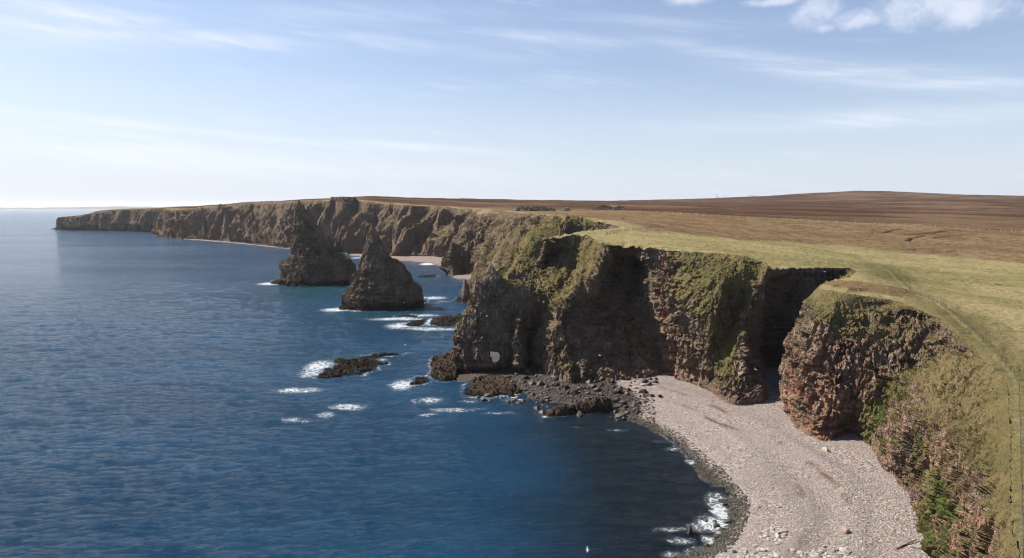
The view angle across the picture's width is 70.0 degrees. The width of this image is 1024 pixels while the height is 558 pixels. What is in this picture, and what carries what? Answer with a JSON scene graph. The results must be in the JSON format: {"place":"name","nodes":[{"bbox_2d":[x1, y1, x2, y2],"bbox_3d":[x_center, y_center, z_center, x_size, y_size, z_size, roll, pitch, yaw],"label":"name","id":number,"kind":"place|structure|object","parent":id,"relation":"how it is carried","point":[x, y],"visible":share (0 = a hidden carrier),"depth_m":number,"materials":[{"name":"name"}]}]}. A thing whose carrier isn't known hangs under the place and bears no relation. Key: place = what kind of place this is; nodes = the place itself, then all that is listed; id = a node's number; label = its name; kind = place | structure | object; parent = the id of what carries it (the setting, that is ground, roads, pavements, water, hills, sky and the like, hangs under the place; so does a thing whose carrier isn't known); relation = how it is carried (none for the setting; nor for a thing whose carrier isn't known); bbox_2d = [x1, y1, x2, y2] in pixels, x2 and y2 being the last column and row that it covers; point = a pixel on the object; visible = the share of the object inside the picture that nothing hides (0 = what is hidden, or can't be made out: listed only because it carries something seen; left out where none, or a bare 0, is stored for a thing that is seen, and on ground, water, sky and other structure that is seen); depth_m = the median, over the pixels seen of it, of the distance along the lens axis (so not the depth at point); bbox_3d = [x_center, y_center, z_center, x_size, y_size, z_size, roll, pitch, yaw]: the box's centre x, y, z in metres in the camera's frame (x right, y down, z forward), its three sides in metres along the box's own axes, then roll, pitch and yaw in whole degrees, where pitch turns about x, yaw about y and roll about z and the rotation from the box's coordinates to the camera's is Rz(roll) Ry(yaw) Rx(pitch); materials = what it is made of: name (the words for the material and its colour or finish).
{"place":"outdoors","nodes":[
{"label":"outdoors","id":0,"kind":"place"},
{"bbox_2d":[0,206,181,208],"bbox_3d":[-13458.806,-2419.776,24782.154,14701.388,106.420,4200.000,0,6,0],"label":"hills","id":1,"kind":"structure","parent":0,"point":[116,207],"depth_m":23286.89,"materials":[{"name":"grey"}]},
{"bbox_2d":[191,239,289,248],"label":"beach","id":2,"kind":"structure","parent":0,"point":[238,243],"depth_m":1243.93,"materials":[{"name":"beige sand"}]},
{"bbox_2d":[55,197,546,295],"bbox_3d":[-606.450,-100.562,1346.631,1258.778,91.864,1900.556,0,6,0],"label":"cliff","id":3,"kind":"structure","parent":0,"point":[472,243],"depth_m":968.24,"materials":[{"name":"brown stone"}]},
{"bbox_2d":[0,209,732,557],"bbox_3d":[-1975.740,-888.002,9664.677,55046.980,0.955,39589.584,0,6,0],"label":"sea","id":4,"kind":"structure","parent":0,"point":[160,397],"depth_m":193.12,"materials":[{"name":"liquid"}]},
{"bbox_2d":[278,200,356,286],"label":"sea stack","id":5,"kind":"object","parent":4,"relation":"in","point":[316,258],"visible":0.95,"depth_m":566.80,"materials":[{"name":"brown stone"}]},
{"bbox_2d":[317,352,398,377],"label":"skerry","id":6,"kind":"structure","parent":4,"relation":"in","point":[346,368],"depth_m":276.09,"materials":[{"name":"brown stone"}]},
{"bbox_2d":[339,222,424,310],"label":"sea stack","id":7,"kind":"object","parent":4,"relation":"in","point":[381,279],"visible":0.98,"depth_m":432.99,"materials":[{"name":"stone"}]},
{"bbox_2d":[404,318,426,325],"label":"skerry","id":8,"kind":"structure","parent":4,"relation":"in","point":[417,322],"depth_m":377.48,"materials":[{"name":"brown stone"}]},
{"bbox_2d":[406,376,428,384],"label":"skerry","id":9,"kind":"structure","parent":4,"relation":"in","point":[421,380],"depth_m":252.09,"materials":[{"name":"brown stone"}]},
{"bbox_2d":[417,274,435,277],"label":"skerry","id":10,"kind":"structure","parent":4,"relation":"in","point":[432,275],"depth_m":634.87,"materials":[{"name":"black stone"}]},
{"bbox_2d":[428,352,457,381],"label":"skerry","id":11,"kind":"structure","parent":4,"relation":"in","point":[441,370],"depth_m":261.21,"materials":[{"name":"brown stone"}]},
{"bbox_2d":[430,314,461,325],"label":"skerry","id":12,"kind":"structure","parent":4,"relation":"in","point":[450,319],"depth_m":386.27,"materials":[{"name":"brown stone"}]},
{"bbox_2d":[461,279,469,302],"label":"sea stack","id":13,"kind":"object","parent":4,"relation":"in","point":[465,293],"visible":0.77,"depth_m":462.12,"materials":[{"name":"stone"}]},
{"bbox_2d":[349,253,442,265],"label":"beach","id":14,"kind":"structure","parent":0,"point":[432,259],"depth_m":840.19,"materials":[{"name":"beige sand"}]},
{"bbox_2d":[452,275,470,279],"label":"beach","id":15,"kind":"structure","parent":0,"point":[466,277],"depth_m":622.81,"materials":[{"name":"beige sand"}]},
{"bbox_2d":[0,0,1023,207],"label":"sky","id":16,"kind":"structure","parent":0,"point":[133,103],"materials":[{"name":"blue"}]},
{"bbox_2d":[66,191,1023,557],"bbox_3d":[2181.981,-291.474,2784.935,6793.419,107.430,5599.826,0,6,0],"label":"ground","id":17,"kind":"structure","parent":0,"point":[966,265],"depth_m":387.11,"materials":[{"name":"green plant"}]},
{"bbox_2d":[513,206,556,210],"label":"rock outcrop","id":18,"kind":"object","parent":17,"relation":"on","point":[527,208],"visible":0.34,"depth_m":641.91,"materials":[{"name":"grey stone"}]},
{"bbox_2d":[560,207,570,210],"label":"rock outcrop","id":19,"kind":"object","parent":17,"relation":"on","point":[566,209],"visible":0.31,"depth_m":651.32,"materials":[{"name":"stone"}]},
{"bbox_2d":[591,205,626,209],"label":"rock outcrop","id":20,"kind":"object","parent":17,"relation":"on","point":[608,207],"visible":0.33,"depth_m":790.37,"materials":[{"name":"grey stone"}]},
{"bbox_2d":[606,225,662,234],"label":"fence","id":21,"kind":"object","parent":17,"relation":"on","point":[632,229],"visible":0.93,"depth_m":325.53,"materials":[{"name":"brown wood"}]},
{"bbox_2d":[656,211,1022,231],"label":"fence","id":22,"kind":"object","parent":17,"relation":"on","point":[855,222],"visible":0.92,"depth_m":546.67,"materials":[{"name":"brown wood"}]},
{"bbox_2d":[891,270,1023,557],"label":"fence","id":23,"kind":"object","parent":17,"relation":"on","point":[941,304],"visible":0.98,"depth_m":116.68,"materials":[{"name":"brown wood"}]},
{"bbox_2d":[457,351,929,557],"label":"beach","id":24,"kind":"structure","parent":0,"point":[850,449],"depth_m":163.42,"materials":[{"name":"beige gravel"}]},
{"bbox_2d":[448,264,531,373],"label":"arch headland","id":25,"kind":"structure","parent":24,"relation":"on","point":[496,298],"depth_m":260.86,"materials":[{"name":"stone"}]},
{"bbox_2d":[464,374,521,397],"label":"skerry","id":26,"kind":"structure","parent":24,"relation":"on","point":[493,385],"depth_m":239.98,"materials":[{"name":"brown stone"}]},
{"bbox_2d":[536,380,542,385],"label":"boulder","id":27,"kind":"object","parent":24,"relation":"on","point":[539,382],"visible":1,"depth_m":241.39,"materials":[{"name":"stone"}]},
{"bbox_2d":[467,373,655,430],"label":"pebbles","id":28,"kind":"object","parent":24,"relation":"on","point":[580,396],"visible":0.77,"depth_m":227.31,"materials":[{"name":"stone"}]},
{"bbox_2d":[570,389,577,395],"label":"boulder","id":29,"kind":"object","parent":24,"relation":"on","point":[574,392],"visible":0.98,"depth_m":229.59,"materials":[{"name":"stone"}]},
{"bbox_2d":[546,396,612,416],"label":"skerry","id":30,"kind":"structure","parent":24,"relation":"on","point":[596,405],"depth_m":213.82,"materials":[{"name":"brown stone"}]},
{"bbox_2d":[538,410,545,414],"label":"boulder","id":31,"kind":"object","parent":30,"relation":"on","point":[542,412],"visible":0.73,"depth_m":213.14,"materials":[{"name":"stone"}]},
{"bbox_2d":[577,410,583,416],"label":"boulder","id":32,"kind":"object","parent":24,"relation":"on","point":[580,413],"visible":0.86,"depth_m":210.89,"materials":[{"name":"stone"}]},
{"bbox_2d":[593,387,600,391],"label":"boulder","id":33,"kind":"object","parent":24,"relation":"on","point":[597,389],"visible":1,"depth_m":231.04,"materials":[{"name":"stone"}]},
{"bbox_2d":[612,389,621,393],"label":"boulder","id":34,"kind":"object","parent":24,"relation":"on","point":[615,391],"visible":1,"depth_m":228.21,"materials":[{"name":"stone"}]},
{"bbox_2d":[614,412,625,417],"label":"boulder","id":35,"kind":"object","parent":24,"relation":"on","point":[619,415],"visible":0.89,"depth_m":209.89,"materials":[{"name":"stone"}]},
{"bbox_2d":[632,407,638,412],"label":"boulder","id":36,"kind":"object","parent":24,"relation":"on","point":[635,409],"visible":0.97,"depth_m":211.66,"materials":[{"name":"stone"}]},
{"bbox_2d":[614,405,750,557],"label":"pebbles","id":37,"kind":"object","parent":24,"relation":"on","point":[728,539],"visible":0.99,"depth_m":148.50,"materials":[{"name":"stone"}]},
{"bbox_2d":[687,524,692,534],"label":"pointed rock","id":38,"kind":"object","parent":24,"relation":"on","point":[690,531],"visible":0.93,"depth_m":134.42,"materials":[{"name":"stone"}]},
{"bbox_2d":[686,552,694,556],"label":"boulder","id":39,"kind":"object","parent":24,"relation":"on","point":[691,554],"visible":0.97,"depth_m":126.20,"materials":[{"name":"stone"}]},
{"bbox_2d":[724,519,733,522],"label":"boulder","id":40,"kind":"object","parent":24,"relation":"on","point":[728,520],"visible":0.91,"depth_m":139.38,"materials":[{"name":"stone"}]},
{"bbox_2d":[756,547,766,551],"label":"beach stone","id":41,"kind":"object","parent":24,"relation":"on","point":[761,549],"visible":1,"depth_m":124.34,"materials":[{"name":"beige stone"}]},
{"bbox_2d":[780,528,787,532],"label":"beach stone","id":42,"kind":"object","parent":24,"relation":"on","point":[783,530],"visible":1,"depth_m":131.41,"materials":[{"name":"beige stone"}]},
{"bbox_2d":[822,447,829,452],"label":"boulder","id":43,"kind":"object","parent":24,"relation":"on","point":[826,449],"visible":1,"depth_m":169.63,"materials":[{"name":"white stone"}]},
{"bbox_2d":[842,527,849,533],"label":"boulder","id":44,"kind":"object","parent":24,"relation":"on","point":[845,530],"visible":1,"depth_m":128.25,"materials":[{"name":"beige stone"}]},
{"bbox_2d":[895,539,916,548],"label":"driftwood","id":45,"kind":"object","parent":24,"relation":"on","point":[899,547],"visible":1,"depth_m":122.53,"materials":[{"name":"wood"}]},
{"bbox_2d":[497,215,1019,557],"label":"cliff","id":46,"kind":"structure","parent":0,"point":[917,400],"depth_m":200.38,"materials":[{"name":"brown stone"}]}
]}

